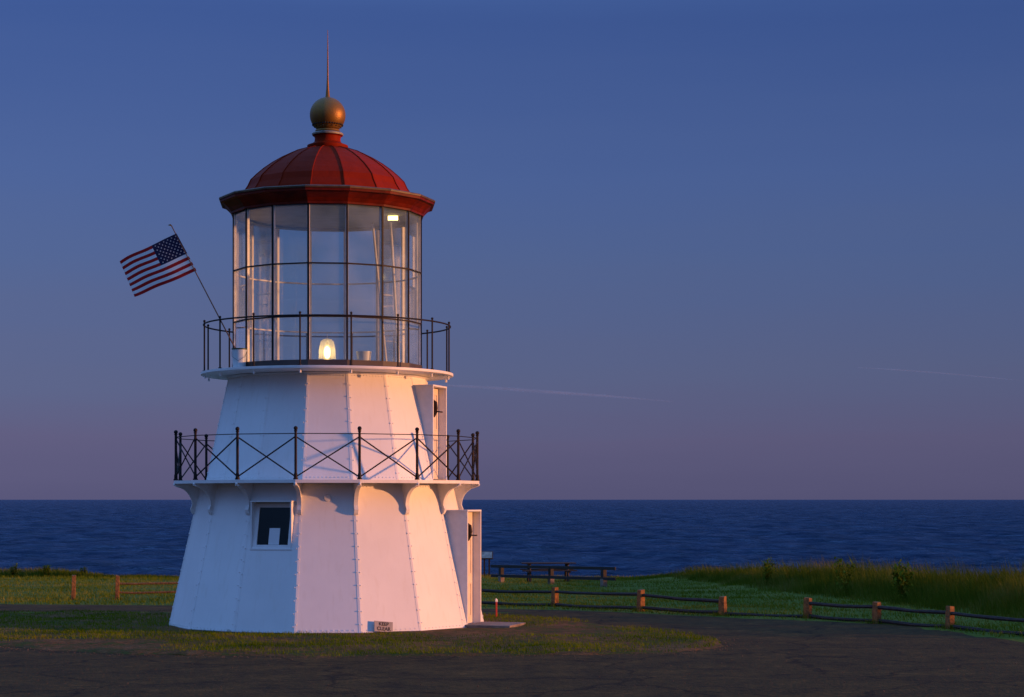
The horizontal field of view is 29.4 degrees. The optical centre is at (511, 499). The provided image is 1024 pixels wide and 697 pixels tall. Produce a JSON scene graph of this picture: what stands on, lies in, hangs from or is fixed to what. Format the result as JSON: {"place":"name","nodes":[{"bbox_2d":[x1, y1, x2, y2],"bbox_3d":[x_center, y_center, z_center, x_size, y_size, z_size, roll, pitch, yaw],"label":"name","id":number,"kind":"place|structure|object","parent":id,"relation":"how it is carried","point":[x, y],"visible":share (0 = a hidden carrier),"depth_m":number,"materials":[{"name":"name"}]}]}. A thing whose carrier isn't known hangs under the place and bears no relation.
{"place":"outdoors","nodes":[
{"label":"outdoors","id":0,"kind":"place"},
{"bbox_2d":[0,566,670,579],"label":"edge grass","id":1,"kind":"structure","parent":0,"point":[36,572],"depth_m":86.94,"materials":[{"name":"green plant"}]},
{"bbox_2d":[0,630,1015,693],"bbox_3d":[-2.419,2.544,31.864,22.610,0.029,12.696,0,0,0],"label":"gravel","id":2,"kind":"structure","parent":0,"point":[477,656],"depth_m":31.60,"materials":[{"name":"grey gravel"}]},
{"bbox_2d":[0,604,1023,696],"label":"road","id":3,"kind":"structure","parent":0,"point":[852,657],"depth_m":29.21,"materials":[{"name":"grey asphalt"}]},
{"bbox_2d":[0,608,723,656],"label":"turf island","id":4,"kind":"structure","parent":3,"relation":"on","point":[132,645],"depth_m":34.49,"materials":[{"name":"plant"}]},
{"bbox_2d":[169,30,483,632],"bbox_3d":[-3.780,-3.485,40.000,6.414,12.280,6.414,0,0,-5],"label":"lighthouse","id":5,"kind":"object","parent":4,"relation":"on","point":[336,472],"visible":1,"depth_m":38.11,"materials":[{"name":"paint"}]},
{"bbox_2d":[232,348,246,366],"bbox_3d":[-5.415,-2.785,38.742,0.308,0.417,0.323,0,0,0],"label":"bucket","id":6,"kind":"object","parent":5,"relation":"on","point":[239,357],"visible":0.83,"depth_m":38.63,"materials":[{"name":"silver metal"}]},
{"bbox_2d":[120,224,234,347],"bbox_3d":[-6.588,-4.114,38.751,2.436,2.701,0.119,0,0,0],"label":"flag","id":7,"kind":"object","parent":6,"relation":"in","point":[160,263],"visible":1,"depth_m":38.74,"materials":[{"name":"multicoloured fabric"}]},
{"bbox_2d":[250,501,295,549],"bbox_3d":[-4.575,0.502,37.414,0.870,0.945,0.264,0,0,17],"label":"window","id":8,"kind":"structure","parent":5,"relation":"in","point":[255,507],"depth_m":37.42,"materials":[{"name":"white wood"}]},
{"bbox_2d":[268,528,279,544],"bbox_3d":[-4.556,0.713,37.374,0.220,0.315,0.070,0,0,17],"label":"paper notice","id":9,"kind":"object","parent":5,"relation":"attached to","point":[274,534],"visible":1,"depth_m":37.37,"materials":[{"name":"white paper"}]},
{"bbox_2d":[324,342,329,357],"bbox_3d":[-3.714,-3.000,39.200,0.337,0.660,0.337,0,0,0],"label":"signal lamp","id":10,"kind":"object","parent":5,"relation":"on","point":[327,352],"visible":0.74,"depth_m":39.16,"materials":[{"name":"glass"}]},
{"bbox_2d":[356,351,371,359],"bbox_3d":[-2.964,-2.810,39.000,0.309,0.280,0.309,0,0,0],"label":"tub","id":11,"kind":"object","parent":5,"relation":"on","point":[363,355],"visible":0.63,"depth_m":38.88,"materials":[{"name":"silver metal"}]},
{"bbox_2d":[372,224,386,360],"bbox_3d":[-2.776,-4.308,40.900,0.433,3.280,0.047,0,0,31],"label":"leaning pole","id":12,"kind":"object","parent":5,"relation":"on","point":[377,271],"visible":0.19,"depth_m":40.91,"materials":[{"name":"metal"}]},
{"bbox_2d":[387,216,399,361],"bbox_3d":[-2.416,-4.264,39.786,0.295,3.194,0.428,0,0,0],"label":"leaning pole","id":13,"kind":"object","parent":5,"relation":"on","point":[392,219],"visible":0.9,"depth_m":39.79,"materials":[{"name":"metal"}]},
{"bbox_2d":[414,384,446,479],"bbox_3d":[-1.637,-1.339,39.341,0.448,1.897,0.848,0,0,17],"label":"doorway","id":14,"kind":"structure","parent":5,"relation":"in","point":[432,399],"depth_m":39.47,"materials":[{"name":"paint"}]},
{"bbox_2d":[445,510,480,623],"bbox_3d":[-0.987,1.369,39.141,0.546,2.312,0.888,0,0,17],"label":"doorway","id":15,"kind":"structure","parent":5,"relation":"in","point":[463,526],"depth_m":39.02,"materials":[{"name":"paint"}]},
{"bbox_2d":[374,621,392,631],"bbox_3d":[-2.442,2.423,37.068,0.398,0.237,0.063,0,0,-27],"label":"keep clear board","id":16,"kind":"object","parent":4,"relation":"on","point":[381,626],"visible":1,"depth_m":37.05,"materials":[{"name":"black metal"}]},
{"bbox_2d":[465,622,525,627],"bbox_3d":[-0.335,2.515,38.888,0.950,0.070,1.100,0,0,17],"label":"concrete doorstep slab","id":17,"kind":"structure","parent":4,"relation":"on","point":[493,624],"depth_m":38.60,"materials":[{"name":"grey concrete"}]},
{"bbox_2d":[0,500,1023,580],"bbox_3d":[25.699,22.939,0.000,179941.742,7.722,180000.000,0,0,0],"label":"sea","id":18,"kind":"structure","parent":0,"point":[631,538],"depth_m":1218.13,"materials":[{"name":"liquid"}]},
{"bbox_2d":[0,573,1023,641],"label":"ground","id":19,"kind":"structure","parent":0,"point":[1018,638],"depth_m":53.68,"materials":[{"name":"green plant"}]},
{"bbox_2d":[10,563,17,576],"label":"shrub","id":20,"kind":"object","parent":19,"relation":"on","point":[12,569],"visible":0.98,"depth_m":86.97,"materials":[{"name":"green plant"}]},
{"bbox_2d":[42,564,50,574],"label":"shrub","id":21,"kind":"object","parent":19,"relation":"on","point":[47,568],"visible":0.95,"depth_m":86.91,"materials":[{"name":"green plant"}]},
{"bbox_2d":[71,575,75,599],"bbox_3d":[-12.036,2.478,53.528,0.124,0.800,0.120,1,0,-11],"label":"fence post","id":22,"kind":"object","parent":19,"relation":"on","point":[73,590],"visible":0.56,"depth_m":53.47,"materials":[{"name":"brown wood"}]},
{"bbox_2d":[79,566,87,574],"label":"shrub","id":23,"kind":"object","parent":19,"relation":"on","point":[84,570],"visible":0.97,"depth_m":86.98,"materials":[{"name":"green plant"}]},
{"bbox_2d":[115,575,177,599],"bbox_3d":[-9.048,2.518,54.188,3.936,0.837,0.107,0,0,-3],"label":"rail fence","id":24,"kind":"object","parent":19,"relation":"on","point":[117,584],"visible":0.25,"depth_m":54.09,"materials":[{"name":"brown wood"}]},
{"bbox_2d":[481,551,492,575],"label":"information panel","id":25,"kind":"object","parent":19,"relation":"on","point":[488,555],"visible":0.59,"depth_m":87.07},
{"bbox_2d":[61,595,1023,638],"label":"fence posts","id":26,"kind":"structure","parent":19,"relation":"on","point":[868,622],"depth_m":41.79,"materials":[{"name":"brown wood"}]},
{"bbox_2d":[520,562,576,581],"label":"picnic table","id":27,"kind":"object","parent":19,"relation":"on","point":[529,570],"visible":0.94,"depth_m":77.18,"materials":[{"name":"brown wood"}]},
{"bbox_2d":[491,565,615,586],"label":"timber barrier","id":28,"kind":"object","parent":19,"relation":"on","point":[603,578],"visible":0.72,"depth_m":72.28,"materials":[{"name":"brown wood"}]},
{"bbox_2d":[481,587,1023,635],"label":"rail fence","id":29,"kind":"object","parent":19,"relation":"on","point":[875,607],"visible":0.66,"depth_m":42.12,"materials":[{"name":"brown wood"}]},
{"bbox_2d":[761,557,775,585],"bbox_3d":[8.401,2.367,63.929,0.482,0.981,0.794,0,0,22],"label":"wild plant","id":30,"kind":"object","parent":19,"relation":"on","point":[766,573],"visible":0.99,"depth_m":63.94,"materials":[{"name":"green plant"}]},
{"bbox_2d":[834,556,857,593],"bbox_3d":[9.417,2.171,55.018,0.745,1.136,0.352,0,0,-16],"label":"wild plant","id":31,"kind":"object","parent":19,"relation":"on","point":[841,571],"visible":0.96,"depth_m":55.01,"materials":[{"name":"green plant"}]},
{"bbox_2d":[887,557,918,597],"bbox_3d":[9.869,2.069,49.652,0.733,1.190,0.910,0,0,-23],"label":"wild plant","id":32,"kind":"object","parent":19,"relation":"on","point":[901,581],"visible":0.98,"depth_m":49.51,"materials":[{"name":"green plant"}]},
{"bbox_2d":[0,0,1023,499],"label":"sky","id":33,"kind":"structure","parent":0,"point":[672,249],"materials":[{"name":"blue"}]},
{"bbox_2d":[658,553,1023,618],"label":"tall grass","id":34,"kind":"structure","parent":0,"point":[954,588],"depth_m":53.60,"materials":[{"name":"green plant"}]}
]}

